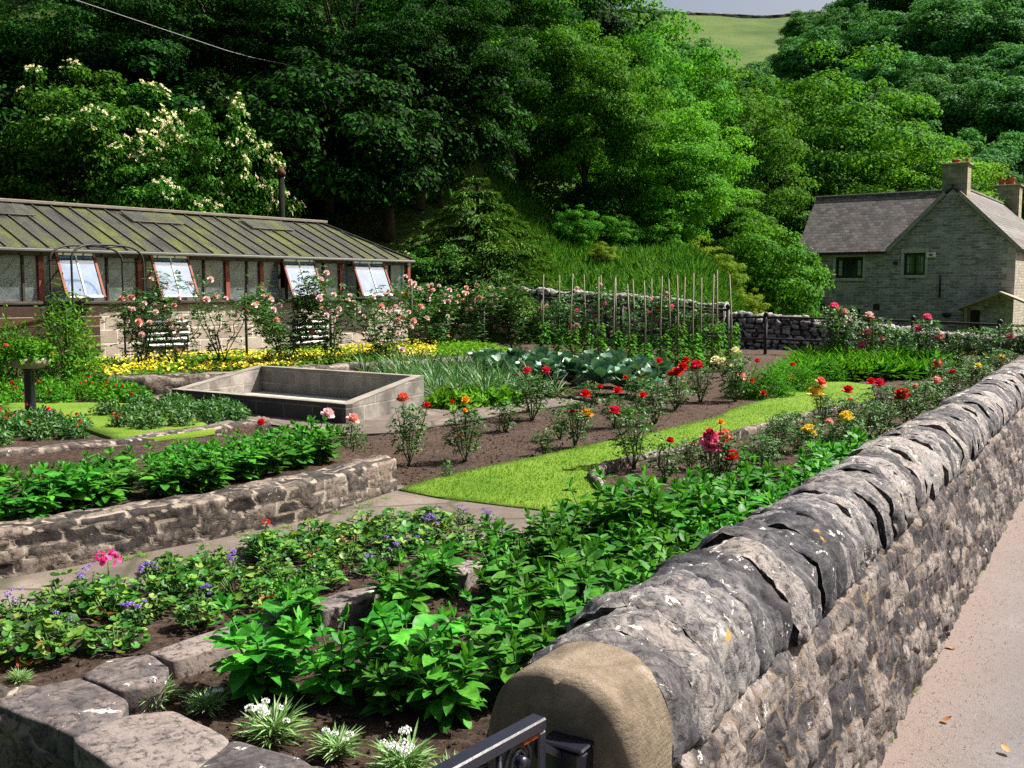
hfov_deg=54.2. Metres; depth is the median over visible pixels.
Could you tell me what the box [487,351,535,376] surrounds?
leek plant
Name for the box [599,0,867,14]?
sky
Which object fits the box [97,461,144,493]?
dahlia plant
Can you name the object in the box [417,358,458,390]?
leek plant
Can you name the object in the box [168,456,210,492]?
dahlia plant
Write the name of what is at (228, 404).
bedding plant
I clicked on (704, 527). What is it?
dahlia plant
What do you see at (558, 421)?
rose bush
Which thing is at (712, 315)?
bean cane
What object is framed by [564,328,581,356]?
bean plant
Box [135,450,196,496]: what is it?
dahlia plant
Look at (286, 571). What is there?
geranium plant
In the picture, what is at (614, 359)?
cabbage
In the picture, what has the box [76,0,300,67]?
overhead wire
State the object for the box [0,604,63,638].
geranium plant
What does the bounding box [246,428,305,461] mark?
dahlia plant
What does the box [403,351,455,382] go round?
leek plant
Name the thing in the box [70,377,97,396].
bedding plant
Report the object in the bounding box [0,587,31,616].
purple flower
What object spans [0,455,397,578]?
bed wall
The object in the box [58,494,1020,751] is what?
weeds
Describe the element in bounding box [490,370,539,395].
leek plant
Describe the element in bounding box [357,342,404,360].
leek plant
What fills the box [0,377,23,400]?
bedding plant
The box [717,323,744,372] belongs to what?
bean plant
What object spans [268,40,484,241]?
tree
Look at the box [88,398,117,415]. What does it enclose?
bedding plant
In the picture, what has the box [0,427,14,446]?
bedding plant
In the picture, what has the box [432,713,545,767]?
garden gate
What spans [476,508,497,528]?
purple flower
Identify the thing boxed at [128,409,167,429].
bedding plant
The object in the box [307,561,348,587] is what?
geranium plant
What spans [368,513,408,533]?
geranium plant
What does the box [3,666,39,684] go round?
white flower
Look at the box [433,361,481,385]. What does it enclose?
leek plant
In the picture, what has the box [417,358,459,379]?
leek plant
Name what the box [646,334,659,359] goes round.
bean plant
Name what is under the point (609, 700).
gate pier
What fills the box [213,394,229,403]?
bedding plant
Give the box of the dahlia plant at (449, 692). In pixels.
[400,624,500,732]
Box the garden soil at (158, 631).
[0,341,1021,767]
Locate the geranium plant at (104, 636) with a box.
[84,619,150,653]
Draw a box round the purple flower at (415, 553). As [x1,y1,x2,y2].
[410,535,437,560]
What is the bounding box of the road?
[879,499,1023,767]
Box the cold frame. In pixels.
[171,365,423,423]
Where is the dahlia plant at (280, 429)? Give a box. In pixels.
[251,423,285,442]
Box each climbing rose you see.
[100,269,183,365]
[110,276,227,367]
[173,268,272,365]
[228,265,335,365]
[294,270,379,364]
[328,280,430,360]
[391,274,468,344]
[421,271,508,341]
[487,269,565,349]
[537,281,618,354]
[577,288,682,353]
[645,289,722,359]
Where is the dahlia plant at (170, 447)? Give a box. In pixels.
[144,440,190,476]
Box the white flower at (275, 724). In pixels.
[231,693,314,748]
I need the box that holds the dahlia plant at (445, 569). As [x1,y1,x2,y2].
[407,539,466,597]
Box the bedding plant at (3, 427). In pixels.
[0,420,10,435]
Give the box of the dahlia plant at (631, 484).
[589,464,662,522]
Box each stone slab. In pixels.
[0,678,128,767]
[73,711,228,767]
[200,741,313,767]
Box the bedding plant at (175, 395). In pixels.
[168,390,192,405]
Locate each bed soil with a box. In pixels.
[0,381,254,447]
[0,430,383,521]
[60,344,502,382]
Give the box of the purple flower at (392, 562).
[374,535,406,565]
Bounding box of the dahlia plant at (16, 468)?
[7,460,61,497]
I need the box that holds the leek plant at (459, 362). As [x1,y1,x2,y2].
[433,351,474,379]
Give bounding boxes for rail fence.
[539,293,729,358]
[729,312,1023,353]
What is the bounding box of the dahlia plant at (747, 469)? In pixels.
[690,460,761,510]
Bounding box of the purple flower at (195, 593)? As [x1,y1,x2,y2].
[189,583,217,607]
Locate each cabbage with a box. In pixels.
[455,349,491,374]
[480,348,500,357]
[484,352,516,376]
[501,346,528,360]
[506,358,535,382]
[521,354,541,365]
[527,346,556,358]
[530,358,565,380]
[542,354,564,371]
[548,356,592,383]
[557,350,574,357]
[563,353,593,380]
[576,359,614,389]
[578,349,601,363]
[592,352,624,377]
[603,365,638,390]
[604,348,632,365]
[623,359,645,379]
[628,367,669,390]
[630,354,651,365]
[640,356,674,378]
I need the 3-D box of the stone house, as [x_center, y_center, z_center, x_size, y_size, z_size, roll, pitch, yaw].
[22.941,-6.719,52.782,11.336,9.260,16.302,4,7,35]
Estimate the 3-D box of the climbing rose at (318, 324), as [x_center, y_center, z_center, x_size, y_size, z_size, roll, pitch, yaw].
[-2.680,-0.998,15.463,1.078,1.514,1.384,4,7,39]
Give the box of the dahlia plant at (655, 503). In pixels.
[602,470,720,555]
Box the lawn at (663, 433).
[398,382,874,517]
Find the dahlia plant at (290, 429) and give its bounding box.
[283,417,319,444]
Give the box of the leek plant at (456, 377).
[430,355,476,390]
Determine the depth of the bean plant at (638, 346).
19.21 m
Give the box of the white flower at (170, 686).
[138,671,188,713]
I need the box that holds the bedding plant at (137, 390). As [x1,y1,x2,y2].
[116,381,156,402]
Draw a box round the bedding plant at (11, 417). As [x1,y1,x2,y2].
[0,412,22,430]
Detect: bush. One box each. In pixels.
[0,43,104,198]
[0,44,37,168]
[24,55,256,206]
[118,67,349,263]
[215,39,451,226]
[257,418,273,437]
[321,408,367,454]
[384,392,429,465]
[440,396,488,461]
[441,460,453,475]
[488,400,520,432]
[508,366,556,420]
[531,428,556,454]
[546,387,577,438]
[549,204,604,245]
[551,172,635,241]
[554,389,598,447]
[573,380,606,407]
[586,241,620,264]
[588,208,645,249]
[598,386,646,427]
[607,405,663,468]
[622,374,656,410]
[623,204,688,243]
[630,206,702,248]
[634,358,676,424]
[644,437,684,483]
[658,362,698,409]
[671,438,708,468]
[682,357,717,401]
[688,419,746,498]
[690,236,732,270]
[710,208,838,317]
[710,347,755,401]
[712,254,748,293]
[735,434,786,466]
[736,287,770,314]
[755,413,801,454]
[765,410,823,451]
[792,410,854,468]
[806,377,836,426]
[814,302,864,351]
[819,395,868,433]
[825,416,870,445]
[841,378,906,418]
[847,311,898,356]
[849,403,889,439]
[859,400,906,434]
[874,326,915,352]
[884,386,926,422]
[898,380,944,414]
[901,313,945,354]
[918,376,955,407]
[923,355,953,382]
[932,367,970,396]
[938,327,982,369]
[948,354,992,386]
[951,362,997,388]
[965,326,1007,369]
[980,348,1017,370]
[994,323,1023,361]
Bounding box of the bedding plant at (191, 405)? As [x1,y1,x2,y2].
[177,395,203,413]
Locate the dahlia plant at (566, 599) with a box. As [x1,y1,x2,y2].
[521,562,611,637]
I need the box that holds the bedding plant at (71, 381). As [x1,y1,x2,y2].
[60,374,88,390]
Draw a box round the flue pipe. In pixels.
[276,168,285,287]
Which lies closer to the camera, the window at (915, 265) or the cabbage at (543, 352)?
the cabbage at (543, 352)
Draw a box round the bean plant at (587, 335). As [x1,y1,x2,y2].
[578,324,594,353]
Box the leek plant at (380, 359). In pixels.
[366,350,403,362]
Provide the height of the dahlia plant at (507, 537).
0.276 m
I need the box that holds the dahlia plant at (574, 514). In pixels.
[522,505,586,559]
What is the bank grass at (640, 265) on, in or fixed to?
on the terrain at (750, 38)
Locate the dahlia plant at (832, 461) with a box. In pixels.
[803,440,862,469]
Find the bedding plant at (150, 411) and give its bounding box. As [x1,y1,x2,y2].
[132,404,167,422]
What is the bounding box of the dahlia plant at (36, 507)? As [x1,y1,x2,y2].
[0,479,70,520]
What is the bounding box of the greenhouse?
[0,198,415,376]
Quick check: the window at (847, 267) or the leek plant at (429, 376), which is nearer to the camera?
the leek plant at (429, 376)
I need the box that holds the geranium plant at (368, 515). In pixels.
[336,509,389,534]
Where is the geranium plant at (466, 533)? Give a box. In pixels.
[447,522,487,542]
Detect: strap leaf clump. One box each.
[765,357,826,380]
[780,353,844,378]
[781,343,827,361]
[783,351,823,362]
[787,348,837,363]
[796,353,851,379]
[798,347,833,356]
[805,354,861,381]
[811,352,844,362]
[814,345,848,354]
[817,343,859,357]
[818,352,852,361]
[822,347,865,361]
[825,356,867,380]
[826,342,873,356]
[830,353,885,379]
[844,350,880,362]
[847,355,897,379]
[851,352,913,378]
[854,349,892,361]
[861,351,920,379]
[863,346,910,361]
[865,348,918,363]
[881,358,927,379]
[884,349,920,360]
[892,341,929,354]
[895,354,933,378]
[900,355,942,377]
[903,347,951,365]
[913,354,958,376]
[920,347,968,363]
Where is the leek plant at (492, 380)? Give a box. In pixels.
[454,359,514,390]
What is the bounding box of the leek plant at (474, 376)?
[455,364,501,387]
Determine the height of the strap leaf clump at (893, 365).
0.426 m
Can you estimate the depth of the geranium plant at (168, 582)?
4.29 m
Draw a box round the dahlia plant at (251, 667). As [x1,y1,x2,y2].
[203,584,318,702]
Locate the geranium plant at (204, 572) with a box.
[159,554,230,589]
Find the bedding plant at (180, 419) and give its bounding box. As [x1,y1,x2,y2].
[164,410,196,426]
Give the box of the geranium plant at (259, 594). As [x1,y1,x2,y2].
[229,577,290,610]
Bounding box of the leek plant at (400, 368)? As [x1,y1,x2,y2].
[377,352,421,374]
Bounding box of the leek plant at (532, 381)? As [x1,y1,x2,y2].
[504,365,567,396]
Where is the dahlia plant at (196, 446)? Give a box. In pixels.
[172,439,236,475]
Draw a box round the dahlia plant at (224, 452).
[194,445,235,473]
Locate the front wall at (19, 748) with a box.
[0,684,323,767]
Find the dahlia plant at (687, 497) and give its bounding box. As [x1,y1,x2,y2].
[641,466,738,537]
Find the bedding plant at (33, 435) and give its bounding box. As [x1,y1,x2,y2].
[21,420,58,441]
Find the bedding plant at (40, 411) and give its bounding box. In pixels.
[22,402,52,423]
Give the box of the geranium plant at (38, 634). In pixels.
[12,612,96,666]
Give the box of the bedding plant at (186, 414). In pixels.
[165,406,195,419]
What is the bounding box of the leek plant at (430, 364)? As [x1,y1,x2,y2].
[403,351,453,374]
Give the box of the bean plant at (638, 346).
[626,332,643,358]
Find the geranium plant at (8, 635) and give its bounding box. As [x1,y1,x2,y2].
[0,620,44,663]
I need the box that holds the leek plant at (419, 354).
[402,343,435,365]
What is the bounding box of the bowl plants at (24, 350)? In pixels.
[0,333,60,364]
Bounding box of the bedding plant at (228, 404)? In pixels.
[221,397,246,413]
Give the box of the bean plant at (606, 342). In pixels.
[595,337,609,352]
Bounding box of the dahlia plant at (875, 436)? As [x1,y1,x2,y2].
[826,433,877,452]
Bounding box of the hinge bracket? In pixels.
[546,730,594,767]
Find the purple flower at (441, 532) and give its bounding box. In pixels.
[414,513,444,540]
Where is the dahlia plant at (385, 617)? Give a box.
[359,598,469,688]
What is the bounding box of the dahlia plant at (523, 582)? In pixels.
[473,547,559,634]
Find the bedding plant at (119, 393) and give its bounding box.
[110,379,134,402]
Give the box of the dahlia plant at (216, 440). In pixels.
[193,436,240,452]
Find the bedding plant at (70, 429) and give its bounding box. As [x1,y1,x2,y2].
[56,419,90,440]
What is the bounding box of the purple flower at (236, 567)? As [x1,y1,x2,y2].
[216,549,249,578]
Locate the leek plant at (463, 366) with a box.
[447,353,494,379]
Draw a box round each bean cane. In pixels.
[542,274,543,345]
[558,275,559,351]
[570,274,573,351]
[583,274,585,348]
[597,277,598,352]
[600,275,602,351]
[613,278,615,350]
[615,276,616,350]
[627,284,629,356]
[632,279,634,357]
[643,281,645,355]
[650,279,652,353]
[660,276,662,355]
[668,279,670,359]
[676,275,678,366]
[683,277,685,357]
[692,273,693,360]
[700,277,701,359]
[711,274,714,356]
[716,270,717,365]
[729,275,731,367]
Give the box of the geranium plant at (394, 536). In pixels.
[377,518,434,551]
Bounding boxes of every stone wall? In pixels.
[397,285,728,348]
[522,355,1023,767]
[729,310,1023,354]
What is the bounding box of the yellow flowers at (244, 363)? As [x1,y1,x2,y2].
[78,337,437,374]
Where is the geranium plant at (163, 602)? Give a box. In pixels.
[133,591,179,616]
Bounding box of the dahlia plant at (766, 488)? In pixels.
[754,480,798,500]
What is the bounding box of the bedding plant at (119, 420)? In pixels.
[105,410,137,427]
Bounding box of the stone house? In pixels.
[800,158,1023,334]
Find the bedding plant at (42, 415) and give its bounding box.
[32,407,63,423]
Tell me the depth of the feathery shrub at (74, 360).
12.53 m
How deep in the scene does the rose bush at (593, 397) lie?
10.89 m
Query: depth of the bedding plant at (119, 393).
11.10 m
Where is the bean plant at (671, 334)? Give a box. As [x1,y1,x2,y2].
[661,327,676,361]
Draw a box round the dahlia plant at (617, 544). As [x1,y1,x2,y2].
[586,513,652,574]
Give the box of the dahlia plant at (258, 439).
[230,435,275,458]
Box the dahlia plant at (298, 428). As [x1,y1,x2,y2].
[288,414,340,454]
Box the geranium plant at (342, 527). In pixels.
[323,521,353,538]
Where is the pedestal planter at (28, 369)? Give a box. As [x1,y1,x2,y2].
[6,357,55,417]
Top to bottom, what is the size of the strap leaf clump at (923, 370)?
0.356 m
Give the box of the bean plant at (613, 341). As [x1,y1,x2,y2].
[607,330,625,354]
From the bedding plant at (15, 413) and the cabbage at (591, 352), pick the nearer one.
the bedding plant at (15, 413)
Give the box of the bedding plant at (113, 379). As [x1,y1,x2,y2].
[100,373,125,391]
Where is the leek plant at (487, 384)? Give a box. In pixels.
[455,356,516,394]
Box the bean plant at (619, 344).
[612,339,624,350]
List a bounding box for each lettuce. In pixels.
[424,388,458,408]
[435,383,458,394]
[436,389,481,409]
[456,387,493,407]
[458,382,477,392]
[480,387,511,406]
[498,384,527,403]
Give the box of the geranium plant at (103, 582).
[74,549,141,610]
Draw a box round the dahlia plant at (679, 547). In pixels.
[638,514,715,558]
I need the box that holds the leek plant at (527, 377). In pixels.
[508,361,565,391]
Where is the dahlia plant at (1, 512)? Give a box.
[0,489,14,521]
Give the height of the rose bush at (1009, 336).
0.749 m
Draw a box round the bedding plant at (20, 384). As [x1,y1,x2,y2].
[9,378,37,393]
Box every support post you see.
[244,293,247,359]
[329,306,331,349]
[410,285,412,347]
[483,312,484,342]
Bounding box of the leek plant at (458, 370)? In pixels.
[430,359,477,378]
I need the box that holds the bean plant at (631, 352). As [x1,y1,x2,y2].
[622,334,639,359]
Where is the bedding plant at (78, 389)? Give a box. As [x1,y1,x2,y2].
[62,383,91,400]
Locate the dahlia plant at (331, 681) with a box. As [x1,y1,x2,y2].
[279,602,376,706]
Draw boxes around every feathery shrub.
[0,303,48,384]
[0,322,8,380]
[27,273,109,384]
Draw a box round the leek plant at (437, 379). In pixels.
[424,366,468,393]
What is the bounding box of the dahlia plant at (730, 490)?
[685,474,740,520]
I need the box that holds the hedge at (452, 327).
[409,323,473,343]
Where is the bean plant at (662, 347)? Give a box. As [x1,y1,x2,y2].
[654,333,671,360]
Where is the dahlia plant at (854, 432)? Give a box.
[805,426,869,468]
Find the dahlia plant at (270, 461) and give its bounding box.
[236,436,298,475]
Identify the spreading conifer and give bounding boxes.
[388,176,570,320]
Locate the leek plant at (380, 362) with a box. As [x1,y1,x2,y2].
[368,350,393,372]
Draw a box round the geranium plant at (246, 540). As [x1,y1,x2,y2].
[236,518,300,558]
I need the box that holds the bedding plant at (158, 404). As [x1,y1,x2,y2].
[150,397,176,411]
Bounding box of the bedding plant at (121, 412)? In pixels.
[109,407,134,420]
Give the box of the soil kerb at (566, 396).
[513,387,602,402]
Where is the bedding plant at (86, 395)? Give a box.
[80,385,106,401]
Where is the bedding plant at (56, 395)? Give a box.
[39,385,76,402]
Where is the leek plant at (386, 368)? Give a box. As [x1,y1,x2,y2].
[367,358,401,373]
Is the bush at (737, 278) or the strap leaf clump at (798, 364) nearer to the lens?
the strap leaf clump at (798, 364)
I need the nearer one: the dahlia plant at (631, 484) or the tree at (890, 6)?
the dahlia plant at (631, 484)
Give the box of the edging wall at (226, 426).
[0,416,270,456]
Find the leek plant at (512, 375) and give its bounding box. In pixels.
[485,365,525,386]
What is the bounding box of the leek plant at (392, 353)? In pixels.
[374,344,409,360]
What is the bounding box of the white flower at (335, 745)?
[305,723,367,764]
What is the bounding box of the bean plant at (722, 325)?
[709,321,727,366]
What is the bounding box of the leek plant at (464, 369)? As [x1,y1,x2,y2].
[448,357,482,382]
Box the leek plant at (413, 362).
[395,350,435,373]
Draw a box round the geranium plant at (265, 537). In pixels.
[242,530,299,561]
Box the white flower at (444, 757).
[423,746,486,767]
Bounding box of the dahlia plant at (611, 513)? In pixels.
[551,476,626,554]
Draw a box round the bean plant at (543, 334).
[536,321,552,356]
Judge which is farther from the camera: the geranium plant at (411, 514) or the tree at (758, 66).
the tree at (758, 66)
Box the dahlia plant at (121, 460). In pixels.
[78,444,141,484]
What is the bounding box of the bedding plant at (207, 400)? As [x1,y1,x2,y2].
[196,394,221,409]
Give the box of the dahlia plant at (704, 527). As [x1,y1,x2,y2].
[664,495,738,545]
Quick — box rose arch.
[49,243,147,366]
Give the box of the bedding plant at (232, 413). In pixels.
[221,401,252,420]
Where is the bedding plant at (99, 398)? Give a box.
[90,387,119,402]
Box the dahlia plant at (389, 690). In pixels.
[351,629,426,715]
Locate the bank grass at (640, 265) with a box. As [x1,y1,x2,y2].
[439,173,754,344]
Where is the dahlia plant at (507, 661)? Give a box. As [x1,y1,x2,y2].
[455,597,556,702]
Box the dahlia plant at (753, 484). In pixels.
[731,448,785,494]
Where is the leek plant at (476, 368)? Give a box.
[450,351,502,379]
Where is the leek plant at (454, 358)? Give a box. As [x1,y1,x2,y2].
[436,347,468,369]
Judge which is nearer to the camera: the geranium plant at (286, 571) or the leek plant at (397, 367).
the geranium plant at (286, 571)
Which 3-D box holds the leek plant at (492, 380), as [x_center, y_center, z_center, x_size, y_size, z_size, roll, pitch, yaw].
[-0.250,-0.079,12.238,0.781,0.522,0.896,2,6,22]
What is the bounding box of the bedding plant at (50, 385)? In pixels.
[37,380,68,398]
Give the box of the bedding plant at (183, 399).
[169,394,197,406]
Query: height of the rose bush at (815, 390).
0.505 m
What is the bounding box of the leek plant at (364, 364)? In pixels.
[334,346,396,371]
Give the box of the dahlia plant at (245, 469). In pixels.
[224,443,270,479]
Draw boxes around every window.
[832,254,865,280]
[900,248,928,277]
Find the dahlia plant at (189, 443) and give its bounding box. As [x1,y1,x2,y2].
[176,438,221,459]
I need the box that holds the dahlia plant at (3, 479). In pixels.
[0,463,23,511]
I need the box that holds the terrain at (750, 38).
[0,0,999,342]
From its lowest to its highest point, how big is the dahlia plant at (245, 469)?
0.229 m
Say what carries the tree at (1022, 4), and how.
on the terrain at (750, 38)
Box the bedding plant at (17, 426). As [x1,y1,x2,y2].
[0,412,36,437]
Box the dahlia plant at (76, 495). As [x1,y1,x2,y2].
[19,461,107,511]
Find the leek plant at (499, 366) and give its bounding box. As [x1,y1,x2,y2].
[473,353,517,385]
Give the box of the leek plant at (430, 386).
[416,365,464,396]
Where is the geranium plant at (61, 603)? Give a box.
[27,569,105,614]
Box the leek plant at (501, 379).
[477,360,534,389]
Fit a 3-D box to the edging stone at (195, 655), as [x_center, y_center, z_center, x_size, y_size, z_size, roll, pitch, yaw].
[-1.083,0.989,3.605,0.173,0.146,0.421,4,7,37]
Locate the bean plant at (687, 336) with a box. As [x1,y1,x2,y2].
[675,333,691,363]
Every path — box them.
[0,485,578,619]
[153,383,582,435]
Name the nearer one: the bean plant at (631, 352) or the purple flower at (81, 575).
the purple flower at (81, 575)
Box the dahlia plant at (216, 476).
[165,439,235,489]
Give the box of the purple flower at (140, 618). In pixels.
[116,599,153,630]
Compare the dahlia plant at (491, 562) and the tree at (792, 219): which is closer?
the dahlia plant at (491, 562)
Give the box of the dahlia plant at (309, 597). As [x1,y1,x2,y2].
[262,571,329,631]
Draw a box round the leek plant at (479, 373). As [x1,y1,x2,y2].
[442,356,507,387]
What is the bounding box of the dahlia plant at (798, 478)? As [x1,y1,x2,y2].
[754,456,821,495]
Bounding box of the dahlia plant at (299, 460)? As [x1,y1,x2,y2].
[272,433,317,468]
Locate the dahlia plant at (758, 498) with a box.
[737,485,788,520]
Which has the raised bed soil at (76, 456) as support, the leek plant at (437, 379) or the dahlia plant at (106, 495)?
the dahlia plant at (106, 495)
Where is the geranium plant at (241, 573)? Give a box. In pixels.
[202,568,265,599]
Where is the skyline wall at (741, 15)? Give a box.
[618,9,825,17]
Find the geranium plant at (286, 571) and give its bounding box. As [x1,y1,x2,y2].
[259,566,311,599]
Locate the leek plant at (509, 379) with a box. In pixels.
[481,358,523,391]
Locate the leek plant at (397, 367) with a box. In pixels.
[374,345,427,373]
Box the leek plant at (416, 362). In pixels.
[394,347,446,373]
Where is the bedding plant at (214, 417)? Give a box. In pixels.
[195,407,226,423]
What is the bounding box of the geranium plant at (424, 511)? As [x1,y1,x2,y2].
[407,505,456,531]
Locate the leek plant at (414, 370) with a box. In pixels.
[396,357,441,374]
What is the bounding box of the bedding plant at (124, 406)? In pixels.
[111,400,142,415]
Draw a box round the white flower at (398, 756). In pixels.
[363,718,446,767]
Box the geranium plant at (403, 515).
[379,507,410,525]
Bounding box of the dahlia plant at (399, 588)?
[359,547,440,620]
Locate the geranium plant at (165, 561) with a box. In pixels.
[141,551,187,576]
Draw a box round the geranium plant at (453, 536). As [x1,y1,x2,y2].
[435,533,478,554]
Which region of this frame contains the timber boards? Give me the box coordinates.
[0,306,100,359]
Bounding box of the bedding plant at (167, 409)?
[155,399,189,417]
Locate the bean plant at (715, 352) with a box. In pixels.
[702,323,725,370]
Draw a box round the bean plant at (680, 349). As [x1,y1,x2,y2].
[670,323,690,366]
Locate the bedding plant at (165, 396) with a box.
[155,390,177,403]
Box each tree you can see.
[0,0,50,83]
[0,0,234,138]
[0,58,188,204]
[73,133,244,262]
[96,0,332,125]
[145,91,307,263]
[205,0,458,139]
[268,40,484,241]
[306,18,540,209]
[352,0,556,207]
[358,0,446,30]
[386,238,480,320]
[417,0,604,160]
[422,0,668,187]
[455,0,598,184]
[510,19,674,219]
[513,0,722,210]
[536,15,755,244]
[572,92,763,228]
[620,65,820,247]
[663,36,723,87]
[688,177,791,268]
[693,64,861,288]
[697,135,872,268]
[702,130,834,273]
[709,59,783,113]
[732,37,998,206]
[763,25,859,92]
[771,9,826,48]
[785,134,1011,240]
[799,2,885,90]
[815,83,892,132]
[820,0,917,26]
[838,48,925,92]
[841,7,947,69]
[853,72,984,139]
[864,0,978,24]
[874,0,1023,79]
[874,144,1010,194]
[881,54,996,104]
[894,119,941,155]
[908,127,1023,182]
[911,71,1023,147]
[963,42,1023,92]
[967,0,1023,63]
[976,169,1023,219]
[993,130,1023,198]
[995,61,1023,146]
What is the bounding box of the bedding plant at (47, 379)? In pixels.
[36,374,63,390]
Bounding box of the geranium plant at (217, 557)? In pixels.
[186,543,230,567]
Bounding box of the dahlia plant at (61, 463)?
[55,460,96,479]
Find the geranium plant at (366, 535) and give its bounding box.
[328,521,384,552]
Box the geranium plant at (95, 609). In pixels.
[69,584,146,622]
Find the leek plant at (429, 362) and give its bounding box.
[412,351,449,373]
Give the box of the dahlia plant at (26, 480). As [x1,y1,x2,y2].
[11,465,76,513]
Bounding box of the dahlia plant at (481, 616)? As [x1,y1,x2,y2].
[457,585,528,656]
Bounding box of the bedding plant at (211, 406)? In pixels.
[195,398,227,418]
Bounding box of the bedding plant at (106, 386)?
[94,380,119,395]
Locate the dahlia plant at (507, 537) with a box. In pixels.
[475,512,538,568]
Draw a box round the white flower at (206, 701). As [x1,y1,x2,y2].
[180,677,233,717]
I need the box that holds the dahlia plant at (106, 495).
[76,469,133,507]
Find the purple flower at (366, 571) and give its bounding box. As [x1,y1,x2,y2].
[349,554,376,575]
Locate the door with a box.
[962,306,983,333]
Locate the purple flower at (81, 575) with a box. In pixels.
[69,564,107,595]
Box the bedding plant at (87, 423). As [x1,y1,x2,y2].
[64,410,95,429]
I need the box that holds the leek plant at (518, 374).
[503,359,544,383]
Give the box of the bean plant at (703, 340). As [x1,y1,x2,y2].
[691,327,710,364]
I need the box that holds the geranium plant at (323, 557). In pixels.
[301,552,339,573]
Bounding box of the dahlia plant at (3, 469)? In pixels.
[0,463,21,498]
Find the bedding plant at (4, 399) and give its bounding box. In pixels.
[0,387,12,404]
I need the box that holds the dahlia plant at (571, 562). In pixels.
[536,535,617,600]
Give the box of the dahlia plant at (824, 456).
[773,446,835,484]
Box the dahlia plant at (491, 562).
[462,537,533,599]
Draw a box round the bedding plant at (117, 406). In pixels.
[98,398,119,410]
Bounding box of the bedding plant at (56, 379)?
[44,375,64,390]
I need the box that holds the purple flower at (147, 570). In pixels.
[134,561,166,590]
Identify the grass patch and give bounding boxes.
[0,402,214,441]
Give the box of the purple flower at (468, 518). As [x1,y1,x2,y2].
[451,505,475,523]
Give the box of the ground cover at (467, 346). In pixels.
[63,337,513,375]
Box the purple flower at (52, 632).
[46,610,79,638]
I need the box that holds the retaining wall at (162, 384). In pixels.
[106,352,505,395]
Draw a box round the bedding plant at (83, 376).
[64,369,95,388]
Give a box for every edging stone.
[83,655,169,713]
[149,627,251,679]
[246,611,280,634]
[312,586,377,628]
[439,560,482,591]
[529,539,571,561]
[609,514,638,537]
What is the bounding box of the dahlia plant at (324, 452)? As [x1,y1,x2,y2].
[297,425,343,463]
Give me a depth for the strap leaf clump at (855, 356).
16.58 m
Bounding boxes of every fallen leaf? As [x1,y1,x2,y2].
[940,716,951,720]
[1001,743,1010,752]
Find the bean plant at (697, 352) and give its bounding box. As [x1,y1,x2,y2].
[684,333,706,368]
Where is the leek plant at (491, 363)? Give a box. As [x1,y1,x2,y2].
[467,350,515,377]
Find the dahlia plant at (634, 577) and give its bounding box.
[563,545,659,604]
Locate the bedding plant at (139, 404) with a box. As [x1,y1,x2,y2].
[128,400,148,411]
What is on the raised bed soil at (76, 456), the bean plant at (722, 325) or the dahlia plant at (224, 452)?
the dahlia plant at (224, 452)
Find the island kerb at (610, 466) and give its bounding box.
[587,396,899,498]
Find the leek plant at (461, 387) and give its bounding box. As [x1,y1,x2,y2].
[430,372,485,394]
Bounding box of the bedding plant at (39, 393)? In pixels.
[35,382,60,402]
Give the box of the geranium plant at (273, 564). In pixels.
[248,554,294,577]
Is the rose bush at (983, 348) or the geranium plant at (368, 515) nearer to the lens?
the geranium plant at (368, 515)
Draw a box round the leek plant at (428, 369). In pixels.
[410,359,455,384]
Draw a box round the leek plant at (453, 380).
[425,364,486,396]
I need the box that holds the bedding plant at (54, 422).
[40,412,81,436]
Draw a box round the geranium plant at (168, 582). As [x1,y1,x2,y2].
[143,564,204,599]
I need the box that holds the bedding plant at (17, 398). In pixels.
[6,387,24,402]
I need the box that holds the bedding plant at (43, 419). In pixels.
[31,414,56,431]
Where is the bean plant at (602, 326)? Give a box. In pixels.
[590,323,607,352]
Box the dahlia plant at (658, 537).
[610,527,681,583]
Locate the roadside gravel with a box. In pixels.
[885,504,1023,767]
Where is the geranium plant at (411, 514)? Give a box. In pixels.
[409,507,433,520]
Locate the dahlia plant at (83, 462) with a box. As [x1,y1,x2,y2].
[46,457,97,491]
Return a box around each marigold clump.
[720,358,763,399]
[744,357,799,399]
[763,355,802,385]
[777,356,825,391]
[808,352,849,381]
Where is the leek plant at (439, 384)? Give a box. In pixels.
[424,370,468,395]
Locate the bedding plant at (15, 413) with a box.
[0,406,34,425]
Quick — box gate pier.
[488,641,674,767]
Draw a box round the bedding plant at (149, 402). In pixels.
[129,392,154,408]
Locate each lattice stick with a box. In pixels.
[543,364,561,399]
[546,366,564,397]
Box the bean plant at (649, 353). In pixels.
[638,343,653,362]
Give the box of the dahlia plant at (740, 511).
[699,478,784,523]
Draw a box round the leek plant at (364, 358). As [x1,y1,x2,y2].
[343,349,387,372]
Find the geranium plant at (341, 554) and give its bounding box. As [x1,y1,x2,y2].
[325,542,373,564]
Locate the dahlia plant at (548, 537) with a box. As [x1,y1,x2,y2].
[517,513,596,569]
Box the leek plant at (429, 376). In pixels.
[416,365,444,386]
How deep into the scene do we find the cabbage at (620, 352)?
14.95 m
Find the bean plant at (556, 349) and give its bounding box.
[551,327,568,353]
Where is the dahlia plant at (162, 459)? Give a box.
[148,448,195,483]
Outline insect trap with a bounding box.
[206,267,211,282]
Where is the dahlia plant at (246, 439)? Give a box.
[218,428,269,458]
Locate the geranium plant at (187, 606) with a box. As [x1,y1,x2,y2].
[170,596,224,627]
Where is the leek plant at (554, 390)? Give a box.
[526,364,578,394]
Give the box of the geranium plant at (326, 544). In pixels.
[293,534,338,558]
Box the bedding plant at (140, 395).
[123,390,154,404]
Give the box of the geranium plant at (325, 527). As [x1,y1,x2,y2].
[284,517,334,545]

